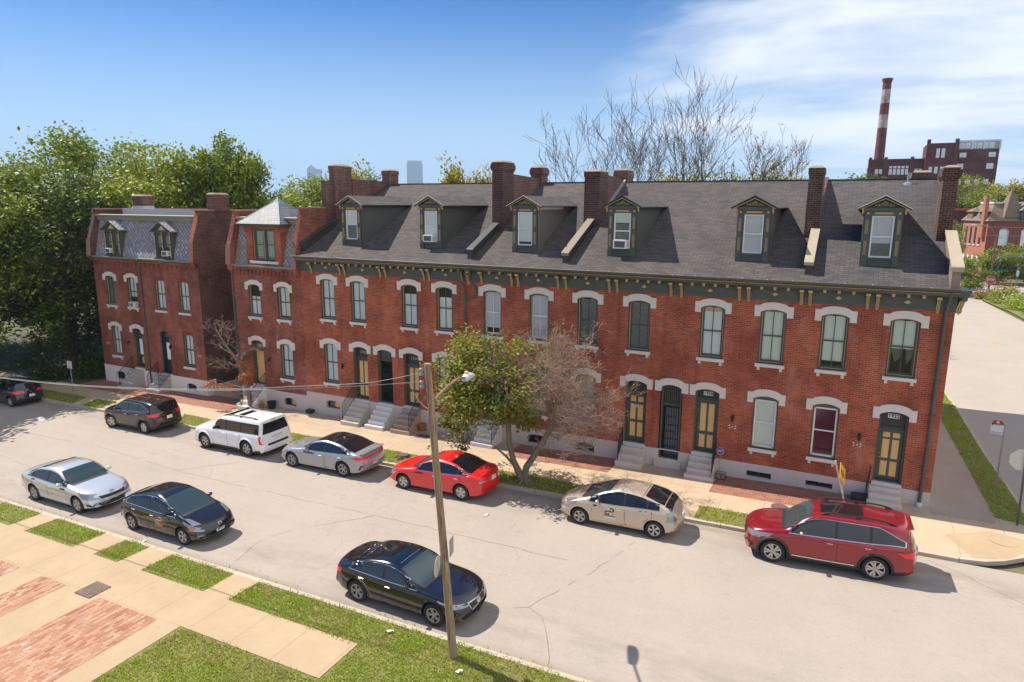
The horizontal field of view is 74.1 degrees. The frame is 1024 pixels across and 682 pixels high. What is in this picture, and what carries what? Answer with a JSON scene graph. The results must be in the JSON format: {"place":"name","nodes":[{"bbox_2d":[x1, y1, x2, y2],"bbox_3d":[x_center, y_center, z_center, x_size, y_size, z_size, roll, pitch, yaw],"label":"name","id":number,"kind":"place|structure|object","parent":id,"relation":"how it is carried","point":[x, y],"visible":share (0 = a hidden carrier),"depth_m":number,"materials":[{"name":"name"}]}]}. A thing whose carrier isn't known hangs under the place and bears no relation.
{"place":"outdoors","nodes":[
{"label":"outdoors","id":0,"kind":"place"},
{"bbox_2d":[0,323,105,383],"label":"forest floor","id":1,"kind":"structure","parent":0,"point":[14,359],"depth_m":53.76,"materials":[{"name":"plant"}]},
{"bbox_2d":[25,360,70,383],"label":"bush","id":2,"kind":"object","parent":1,"relation":"on","point":[50,371],"visible":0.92,"depth_m":46.46,"materials":[{"name":"green plant"}]},
{"bbox_2d":[0,334,105,381],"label":"weeds","id":3,"kind":"object","parent":1,"relation":"on","point":[31,362],"visible":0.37,"depth_m":51.47,"materials":[{"name":"green plant"}]},
{"bbox_2d":[0,180,117,369],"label":"leafy tree","id":4,"kind":"object","parent":1,"relation":"on","point":[64,331],"visible":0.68,"depth_m":47.18,"materials":[{"name":"green plant"}]},
{"bbox_2d":[0,120,156,354],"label":"leafy tree","id":5,"kind":"object","parent":1,"relation":"on","point":[28,175],"visible":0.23,"depth_m":50.70,"materials":[{"name":"green plant"}]},
{"bbox_2d":[70,344,105,379],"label":"bush","id":6,"kind":"object","parent":1,"relation":"on","point":[97,357],"visible":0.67,"depth_m":47.22,"materials":[{"name":"green plant"}]},
{"bbox_2d":[37,137,171,335],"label":"leafy tree","id":7,"kind":"object","parent":1,"relation":"on","point":[67,166],"visible":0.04,"depth_m":60.43,"materials":[{"name":"green plant"}]},
{"bbox_2d":[45,140,205,300],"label":"leafy tree","id":8,"kind":"object","parent":1,"relation":"on","point":[154,190],"visible":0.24,"depth_m":51.44,"materials":[{"name":"green plant"}]},
{"bbox_2d":[84,132,236,207],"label":"leafy tree","id":9,"kind":"object","parent":1,"relation":"on","point":[116,171],"visible":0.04,"depth_m":57.97,"materials":[{"name":"green plant"}]},
{"bbox_2d":[163,128,247,207],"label":"leafy tree","id":10,"kind":"object","parent":1,"relation":"on","point":[202,158],"visible":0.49,"depth_m":52.37,"materials":[{"name":"green plant"}]},
{"bbox_2d":[0,558,179,681],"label":"concrete terrace","id":11,"kind":"structure","parent":0,"point":[23,620],"depth_m":18.67,"materials":[{"name":"concrete"}]},
{"bbox_2d":[0,576,64,615],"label":"brick terrace","id":12,"kind":"structure","parent":11,"relation":"on","point":[24,594],"depth_m":20.20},
{"bbox_2d":[0,597,156,681],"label":"brick terrace","id":13,"kind":"structure","parent":11,"relation":"on","point":[53,650],"depth_m":17.88,"materials":[{"name":"brick"}]},
{"bbox_2d":[0,523,356,677],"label":"sidewalk","id":14,"kind":"structure","parent":0,"point":[311,652],"depth_m":19.43,"materials":[{"name":"concrete"}]},
{"bbox_2d":[75,581,110,598],"bbox_3d":[-12.545,7.449,20.315,0.680,0.048,0.680,6,13,26],"label":"utility cover","id":15,"kind":"object","parent":14,"relation":"on","point":[93,589],"visible":1,"depth_m":20.29,"materials":[{"name":"metal"}]},
{"bbox_2d":[0,389,1023,681],"bbox_3d":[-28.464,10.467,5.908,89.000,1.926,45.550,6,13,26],"label":"lawn","id":16,"kind":"structure","parent":0,"point":[380,672],"depth_m":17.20,"materials":[{"name":"plant"}]},
{"bbox_2d":[9,514,56,530],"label":"cross slab","id":17,"kind":"structure","parent":16,"relation":"on","point":[28,523],"depth_m":24.91,"materials":[{"name":"concrete"}]},
{"bbox_2d":[73,533,124,553],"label":"cross slab","id":18,"kind":"structure","parent":16,"relation":"on","point":[96,544],"depth_m":23.21,"materials":[{"name":"concrete"}]},
{"bbox_2d":[118,547,170,569],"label":"cross slab","id":19,"kind":"structure","parent":16,"relation":"on","point":[140,560],"depth_m":22.16,"materials":[{"name":"concrete"}]},
{"bbox_2d":[203,574,258,599],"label":"cross slab","id":20,"kind":"structure","parent":16,"relation":"on","point":[227,587],"depth_m":20.42,"materials":[{"name":"concrete"}]},
{"bbox_2d":[409,363,474,658],"bbox_3d":[-1.767,4.006,17.809,1.175,7.620,3.418,2,11,6],"label":"utility pole","id":21,"kind":"object","parent":16,"relation":"on","point":[443,556],"visible":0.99,"depth_m":16.40,"materials":[{"name":"wood"}]},
{"bbox_2d":[2,378,417,390],"bbox_3d":[-23.481,-0.185,26.575,47.703,2.246,0.019,6,13,26],"label":"service cable","id":22,"kind":"object","parent":21,"relation":"attached to","point":[222,390],"visible":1,"depth_m":19.09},
{"bbox_2d":[0,400,1023,681],"bbox_3d":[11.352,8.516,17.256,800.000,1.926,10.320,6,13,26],"label":"road","id":23,"kind":"structure","parent":0,"point":[690,602],"depth_m":20.83,"materials":[{"name":"asphalt"}]},
{"bbox_2d":[0,375,43,406],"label":"parked car","id":24,"kind":"object","parent":23,"relation":"on","point":[15,392],"visible":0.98,"depth_m":40.68,"materials":[{"name":"black paint"}]},
{"bbox_2d":[21,457,130,512],"bbox_3d":[-17.486,5.596,27.185,4.857,1.465,2.206,5,12,26],"label":"parked car","id":25,"kind":"object","parent":23,"relation":"on","point":[80,484],"visible":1,"depth_m":26.52,"materials":[{"name":"silver paint"}]},
{"bbox_2d":[104,394,181,433],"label":"parked car","id":26,"kind":"object","parent":23,"relation":"on","point":[146,413],"visible":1,"depth_m":35.48,"materials":[{"name":"black paint"}]},
{"bbox_2d":[121,481,234,544],"bbox_3d":[-12.064,6.035,24.428,4.460,1.488,2.098,5,12,26],"label":"parked car","id":27,"kind":"object","parent":23,"relation":"on","point":[185,514],"visible":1,"depth_m":23.80,"materials":[{"name":"black paint"}]},
{"bbox_2d":[195,407,292,456],"bbox_3d":[-13.087,4.244,32.872,4.795,1.851,2.238,5,12,26],"label":"parked car","id":28,"kind":"object","parent":23,"relation":"on","point":[248,431],"visible":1,"depth_m":31.91,"materials":[{"name":"white paint"}]},
{"bbox_2d":[0,498,592,681],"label":"kerb","id":29,"kind":"structure","parent":23,"relation":"on","point":[523,662],"depth_m":19.61,"materials":[{"name":"concrete"}]},
{"bbox_2d":[281,432,384,476],"bbox_3d":[-8.066,4.859,30.318,4.913,1.470,2.206,4,12,25],"label":"parked car","id":30,"kind":"object","parent":23,"relation":"on","point":[344,454],"visible":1,"depth_m":29.45,"materials":[{"name":"grey paint"}]},
{"bbox_2d":[336,540,486,626],"bbox_3d":[-2.942,6.839,19.740,4.626,1.426,2.141,5,12,28],"label":"parked car","id":31,"kind":"object","parent":23,"relation":"on","point":[398,573],"visible":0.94,"depth_m":19.18,"materials":[{"name":"black paint"}]},
{"bbox_2d":[390,450,499,499],"bbox_3d":[-2.791,5.266,27.734,4.670,1.497,2.140,4,12,26],"label":"parked car","id":32,"kind":"object","parent":23,"relation":"on","point":[465,475],"visible":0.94,"depth_m":26.96,"materials":[{"name":"red paint"}]},
{"bbox_2d":[41,391,1023,565],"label":"kerb","id":33,"kind":"structure","parent":23,"relation":"on","point":[989,562],"depth_m":24.40,"materials":[{"name":"concrete"}]},
{"bbox_2d":[561,479,684,538],"bbox_3d":[3.947,5.805,24.446,4.460,1.488,2.098,4,12,25],"label":"parked car","id":34,"kind":"object","parent":23,"relation":"on","point":[654,511],"visible":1,"depth_m":23.70,"materials":[{"name":"beige paint"}]},
{"bbox_2d":[744,497,917,579],"bbox_3d":[10.072,6.077,21.660,5.012,1.838,2.269,4,12,23],"label":"parked car","id":35,"kind":"object","parent":23,"relation":"on","point":[874,542],"visible":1,"depth_m":20.87,"materials":[{"name":"red paint"}]},
{"bbox_2d":[0,371,1023,558],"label":"sidewalk","id":36,"kind":"structure","parent":0,"point":[930,531],"depth_m":28.08,"materials":[{"name":"concrete"}]},
{"bbox_2d":[43,389,85,402],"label":"verge","id":37,"kind":"structure","parent":36,"relation":"on","point":[62,396],"depth_m":42.31,"materials":[{"name":"plant"}]},
{"bbox_2d":[0,168,75,349],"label":"leafy tree","id":38,"kind":"object","parent":37,"relation":"on","point":[13,216],"visible":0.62,"depth_m":45.10,"materials":[{"name":"green plant"}]},
{"bbox_2d":[77,379,239,410],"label":"brick paving","id":39,"kind":"structure","parent":36,"relation":"on","point":[221,402],"depth_m":41.88,"materials":[{"name":"brick"}]},
{"bbox_2d":[201,314,264,406],"bbox_3d":[-16.006,1.288,38.818,3.252,5.436,3.928,-8,14,-35],"label":"dead street tree","id":40,"kind":"object","parent":36,"relation":"on","point":[244,376],"visible":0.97,"depth_m":38.75,"materials":[{"name":"brown plant"}]},
{"bbox_2d":[225,181,406,410],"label":"turret house","id":41,"kind":"structure","parent":36,"relation":"on","point":[262,246],"depth_m":38.33,"materials":[{"name":"red brick"}]},
{"bbox_2d":[244,280,262,321],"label":"window","id":42,"kind":"structure","parent":41,"relation":"in","point":[255,301],"depth_m":38.95,"materials":[{"name":"grey glass"}]},
{"bbox_2d":[253,229,275,261],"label":"turret window","id":43,"kind":"structure","parent":41,"relation":"in","point":[264,242],"depth_m":37.82,"materials":[{"name":"grey glass"}]},
{"bbox_2d":[273,282,291,324],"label":"window","id":44,"kind":"structure","parent":41,"relation":"in","point":[283,293],"depth_m":37.93,"materials":[{"name":"grey glass"}]},
{"bbox_2d":[277,339,294,383],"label":"window","id":45,"kind":"structure","parent":41,"relation":"in","point":[287,350],"depth_m":38.61,"materials":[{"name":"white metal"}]},
{"bbox_2d":[231,405,519,455],"bbox_3d":[-7.862,4.459,35.653,17.600,0.381,1.750,6,13,26],"label":"house apron","id":46,"kind":"object","parent":36,"relation":"on","point":[326,420],"visible":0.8,"depth_m":34.88,"materials":[{"name":"concrete"}]},
{"bbox_2d":[499,471,579,493],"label":"verge","id":47,"kind":"structure","parent":36,"relation":"on","point":[535,479],"depth_m":27.75,"materials":[{"name":"plant"}]},
{"bbox_2d":[419,318,648,485],"bbox_3d":[0.639,2.504,27.682,9.220,7.152,5.964,6,13,26],"label":"street tree","id":48,"kind":"object","parent":47,"relation":"on","point":[473,392],"visible":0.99,"depth_m":26.97,"materials":[{"name":"green plant"}]},
{"bbox_2d":[506,444,615,471],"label":"brick paving","id":49,"kind":"structure","parent":36,"relation":"on","point":[600,463],"depth_m":30.51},
{"bbox_2d":[608,463,715,489],"bbox_3d":[6.348,5.601,28.658,4.250,0.092,1.750,6,13,26],"label":"house apron","id":50,"kind":"object","parent":36,"relation":"on","point":[660,474],"visible":0.8,"depth_m":28.53,"materials":[{"name":"concrete"}]},
{"bbox_2d":[694,506,747,526],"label":"verge","id":51,"kind":"structure","parent":36,"relation":"on","point":[720,516],"depth_m":24.60,"materials":[{"name":"plant"}]},
{"bbox_2d":[709,475,865,505],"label":"brick paving","id":52,"kind":"structure","parent":36,"relation":"on","point":[766,491],"depth_m":26.66,"materials":[{"name":"brick"}]},
{"bbox_2d":[941,396,1023,524],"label":"verge side","id":53,"kind":"object","parent":36,"relation":"on","point":[993,482],"visible":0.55,"depth_m":28.07,"materials":[{"name":"plant"}]},
{"bbox_2d":[990,419,1005,485],"bbox_3d":[18.999,4.398,26.712,0.487,2.746,0.064,4,12,18],"label":"bus stop sign","id":54,"kind":"object","parent":53,"relation":"on","point":[998,426],"visible":1,"depth_m":26.54,"materials":[{"name":"metal"}]},
{"bbox_2d":[946,531,1023,558],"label":"corner ramp","id":55,"kind":"structure","parent":36,"relation":"on","point":[978,544],"depth_m":22.18,"materials":[{"name":"concrete"}]},
{"bbox_2d":[989,535,1019,546],"bbox_3d":[16.331,6.630,22.507,0.840,0.008,0.840,6,13,26],"label":"manhole cover","id":56,"kind":"object","parent":55,"relation":"on","point":[1002,540],"visible":1,"depth_m":22.52,"materials":[{"name":"concrete"}]},
{"bbox_2d":[1009,449,1023,525],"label":"stop sign","id":57,"kind":"object","parent":36,"relation":"on","point":[1016,460],"visible":1,"depth_m":23.32,"materials":[{"name":"metal"}]},
{"bbox_2d":[0,251,1023,574],"bbox_3d":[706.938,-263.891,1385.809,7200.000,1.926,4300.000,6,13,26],"label":"ground","id":58,"kind":"structure","parent":0,"point":[1018,567],"depth_m":67.93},
{"bbox_2d":[86,193,258,395],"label":"mansard house","id":59,"kind":"structure","parent":58,"relation":"on","point":[181,293],"depth_m":42.69,"materials":[{"name":"red brick"}]},
{"bbox_2d":[102,271,117,308],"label":"window","id":60,"kind":"structure","parent":59,"relation":"in","point":[110,280],"depth_m":44.60,"materials":[{"name":"grey glass"}]},
{"bbox_2d":[108,321,123,359],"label":"window","id":61,"kind":"structure","parent":59,"relation":"in","point":[116,327],"depth_m":45.26,"materials":[{"name":"grey glass"}]},
{"bbox_2d":[123,273,138,311],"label":"window","id":62,"kind":"structure","parent":59,"relation":"in","point":[128,277],"depth_m":43.61,"materials":[{"name":"grey glass"}]},
{"bbox_2d":[152,276,166,312],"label":"window","id":63,"kind":"structure","parent":59,"relation":"in","point":[160,292],"depth_m":42.52,"materials":[{"name":"grey glass"}]},
{"bbox_2d":[176,278,190,315],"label":"window","id":64,"kind":"structure","parent":59,"relation":"in","point":[183,285],"depth_m":41.57,"materials":[{"name":"grey glass"}]},
{"bbox_2d":[181,331,195,369],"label":"window","id":65,"kind":"structure","parent":59,"relation":"in","point":[188,339],"depth_m":42.24,"materials":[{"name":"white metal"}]},
{"bbox_2d":[407,160,422,182],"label":"skyscraper","id":66,"kind":"structure","parent":58,"relation":"on","point":[414,171],"depth_m":2861.58,"materials":[{"name":"stone"}]},
{"bbox_2d":[292,160,548,435],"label":"row house","id":67,"kind":"structure","parent":58,"relation":"on","point":[369,237],"depth_m":35.47,"materials":[{"name":"red brick"}]},
{"bbox_2d":[316,274,336,324],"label":"window","id":68,"kind":"structure","parent":67,"relation":"in","point":[327,287],"depth_m":36.47,"materials":[{"name":"grey glass"}]},
{"bbox_2d":[319,338,340,388],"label":"window","id":69,"kind":"structure","parent":67,"relation":"in","point":[331,351],"depth_m":37.14,"materials":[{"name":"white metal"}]},
{"bbox_2d":[346,276,367,327],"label":"window","id":70,"kind":"structure","parent":67,"relation":"in","point":[357,289],"depth_m":35.57,"materials":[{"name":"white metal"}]},
{"bbox_2d":[358,358,368,397],"bbox_3d":[-7.949,2.006,36.508,0.790,2.230,0.110,6,13,26],"label":"door","id":71,"kind":"structure","parent":67,"relation":"in","point":[362,363],"depth_m":36.52,"materials":[{"name":"wood"}]},
{"bbox_2d":[397,279,420,333],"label":"window","id":72,"kind":"structure","parent":67,"relation":"in","point":[409,310],"depth_m":34.19,"materials":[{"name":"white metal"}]},
{"bbox_2d":[408,365,419,403],"bbox_3d":[-5.032,2.290,35.082,0.810,2.150,0.110,6,13,26],"label":"door","id":73,"kind":"structure","parent":67,"relation":"in","point":[414,370],"depth_m":35.08,"materials":[{"name":"wood"}]},
{"bbox_2d":[431,281,456,336],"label":"window","id":74,"kind":"structure","parent":67,"relation":"in","point":[444,303],"depth_m":33.28,"materials":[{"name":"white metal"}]},
{"bbox_2d":[463,169,633,449],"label":"row house","id":75,"kind":"structure","parent":58,"relation":"on","point":[521,258],"depth_m":31.75,"materials":[{"name":"red brick"}]},
{"bbox_2d":[478,284,505,341],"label":"window","id":76,"kind":"structure","parent":75,"relation":"in","point":[492,293],"depth_m":32.07,"materials":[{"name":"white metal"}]},
{"bbox_2d":[524,287,553,346],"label":"window","id":77,"kind":"structure","parent":75,"relation":"in","point":[539,304],"depth_m":31.01,"materials":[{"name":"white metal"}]},
{"bbox_2d":[559,165,828,484],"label":"row house","id":78,"kind":"structure","parent":58,"relation":"on","point":[692,297],"depth_m":28.48,"materials":[{"name":"red brick"}]},
{"bbox_2d":[570,368,600,428],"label":"window","id":79,"kind":"structure","parent":78,"relation":"in","point":[598,376],"depth_m":30.57,"materials":[{"name":"grey glass"}]},
{"bbox_2d":[572,290,603,352],"bbox_3d":[3.338,-0.879,29.938,1.430,2.730,0.275,6,13,26],"label":"window","id":80,"kind":"structure","parent":78,"relation":"in","point":[587,308],"depth_m":29.99,"materials":[{"name":"grey glass"}]},
{"bbox_2d":[626,396,645,440],"bbox_3d":[5.493,3.405,29.954,0.830,2.130,0.110,6,13,26],"label":"door","id":81,"kind":"structure","parent":78,"relation":"in","point":[636,404],"depth_m":29.96,"materials":[{"name":"wood"}]},
{"bbox_2d":[623,294,656,357],"bbox_3d":[5.414,-0.663,28.925,1.430,2.730,0.275,6,13,26],"label":"window","id":82,"kind":"structure","parent":78,"relation":"in","point":[639,311],"depth_m":28.99,"materials":[{"name":"grey glass"}]},
{"bbox_2d":[695,400,717,450],"bbox_3d":[8.205,3.569,28.609,0.830,2.250,0.110,6,13,26],"label":"door","id":83,"kind":"structure","parent":78,"relation":"in","point":[707,410],"depth_m":28.61,"materials":[{"name":"wood"}]},
{"bbox_2d":[695,298,731,365],"bbox_3d":[8.135,-0.380,27.599,1.430,2.730,0.275,6,13,26],"label":"window","id":84,"kind":"structure","parent":78,"relation":"in","point":[712,323],"depth_m":27.66,"materials":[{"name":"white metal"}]},
{"bbox_2d":[747,389,785,457],"bbox_3d":[10.156,3.280,27.300,1.430,2.775,0.275,6,13,26],"label":"window","id":85,"kind":"structure","parent":78,"relation":"in","point":[766,403],"depth_m":27.36,"materials":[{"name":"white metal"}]},
{"bbox_2d":[754,302,793,371],"bbox_3d":[10.193,-0.166,26.595,1.430,2.730,0.275,6,13,26],"label":"window","id":86,"kind":"structure","parent":78,"relation":"in","point":[772,331],"depth_m":26.65,"materials":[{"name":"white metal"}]},
{"bbox_2d":[788,165,971,510],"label":"row house","id":87,"kind":"structure","parent":58,"relation":"on","point":[887,296],"depth_m":25.40,"materials":[{"name":"red brick"}]},
{"bbox_2d":[806,396,847,466],"bbox_3d":[12.116,3.484,26.345,1.430,2.775,0.275,6,13,26],"label":"window","id":88,"kind":"structure","parent":87,"relation":"in","point":[826,411],"depth_m":26.39,"materials":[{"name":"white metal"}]},
{"bbox_2d":[814,306,857,378],"bbox_3d":[12.226,0.006,25.804,1.430,2.730,0.640,6,13,26],"label":"window","id":89,"kind":"structure","parent":87,"relation":"in","point":[835,320],"depth_m":25.70,"materials":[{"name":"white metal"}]},
{"bbox_2d":[874,429,903,480],"bbox_3d":[14.272,4.308,25.672,0.810,2.050,0.110,6,13,26],"label":"door","id":90,"kind":"structure","parent":87,"relation":"in","point":[890,444],"depth_m":25.66,"materials":[{"name":"wood"}]},
{"bbox_2d":[882,311,929,385],"bbox_3d":[14.275,0.219,24.805,1.430,2.730,0.640,6,13,26],"label":"window","id":91,"kind":"structure","parent":87,"relation":"in","point":[905,326],"depth_m":24.69,"materials":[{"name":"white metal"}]},
{"bbox_2d":[866,138,1001,208],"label":"factory building","id":92,"kind":"structure","parent":58,"relation":"on","point":[974,157],"depth_m":179.43,"materials":[{"name":"brick"}]},
{"bbox_2d":[874,78,892,158],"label":"factory chimney","id":93,"kind":"object","parent":92,"relation":"on","point":[880,145],"visible":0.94,"depth_m":186.60,"materials":[{"name":"brick"}]},
{"bbox_2d":[955,173,1008,208],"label":"leafy tree","id":94,"kind":"object","parent":58,"relation":"on","point":[976,200],"visible":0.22,"depth_m":132.71,"materials":[{"name":"green plant"}]},
{"bbox_2d":[960,188,1023,276],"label":"brick house","id":95,"kind":"structure","parent":58,"relation":"on","point":[1004,217],"depth_m":104.19,"materials":[{"name":"brick"}]},
{"bbox_2d":[973,242,1023,283],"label":"leafy tree","id":96,"kind":"object","parent":58,"relation":"on","point":[1002,255],"visible":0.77,"depth_m":94.62,"materials":[{"name":"green plant"}]},
{"bbox_2d":[0,0,1023,198],"label":"sky","id":97,"kind":"structure","parent":0,"point":[320,84],"materials":[{"name":"blue"}]},
{"bbox_2d":[929,420,995,523],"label":"side sidewalk","id":98,"kind":"structure","parent":0,"point":[955,491],"depth_m":26.71,"materials":[{"name":"concrete"}]},
{"bbox_2d":[945,281,1023,506],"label":"side road","id":99,"kind":"structure","parent":0,"point":[984,386],"depth_m":44.59,"materials":[{"name":"concrete"}]},
{"bbox_2d":[960,253,1004,292],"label":"bush","id":100,"kind":"object","parent":99,"relation":"on","point":[967,281],"visible":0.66,"depth_m":82.67,"materials":[{"name":"green plant"}]},
{"bbox_2d":[982,294,1023,318],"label":"flower bed","id":101,"kind":"object","parent":99,"relation":"on","point":[1017,311],"visible":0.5,"depth_m":73.96,"materials":[{"name":"plant"}]},
{"bbox_2d":[983,278,1021,303],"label":"flowering bush","id":102,"kind":"object","parent":101,"relation":"on","point":[1010,290],"visible":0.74,"depth_m":77.09,"materials":[{"name":"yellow plant"}]},
{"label":"yard","id":103,"kind":"structure","parent":0,"visible":0},
{"bbox_2d":[201,135,276,208],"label":"leafy tree","id":104,"kind":"object","parent":103,"relation":"on","point":[252,176],"visible":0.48,"depth_m":53.13,"materials":[{"name":"green plant"}]},
{"bbox_2d":[229,180,321,208],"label":"leafy tree","id":105,"kind":"object","parent":103,"relation":"on","point":[293,202],"visible":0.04,"depth_m":54.03,"materials":[{"name":"green plant"}]},
{"bbox_2d":[292,171,328,207],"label":"leafy tree","id":106,"kind":"object","parent":103,"relation":"on","point":[311,186],"visible":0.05,"depth_m":56.40,"materials":[{"name":"green plant"}]},
{"bbox_2d":[435,150,470,182],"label":"leafy tree","id":107,"kind":"object","parent":103,"relation":"on","point":[455,173],"visible":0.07,"depth_m":57.60,"materials":[{"name":"green plant"}]},
{"bbox_2d":[524,76,663,181],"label":"bare tree","id":108,"kind":"object","parent":103,"relation":"on","point":[568,157],"visible":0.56,"depth_m":55.52,"materials":[{"name":"plant"}]},
{"bbox_2d":[602,128,697,180],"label":"bare tree","id":109,"kind":"object","parent":103,"relation":"on","point":[686,159],"visible":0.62,"depth_m":56.89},
{"bbox_2d":[588,55,763,180],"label":"bare tree","id":110,"kind":"object","parent":103,"relation":"on","point":[677,141],"visible":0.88,"depth_m":56.57,"materials":[{"name":"plant"}]},
{"bbox_2d":[670,117,811,180],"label":"bare tree","id":111,"kind":"object","parent":103,"relation":"on","point":[753,168],"visible":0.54,"depth_m":54.72,"materials":[{"name":"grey plant"}]},
{"bbox_2d":[737,134,813,179],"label":"bare tree","id":112,"kind":"object","parent":103,"relation":"on","point":[782,166],"visible":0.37,"depth_m":52.49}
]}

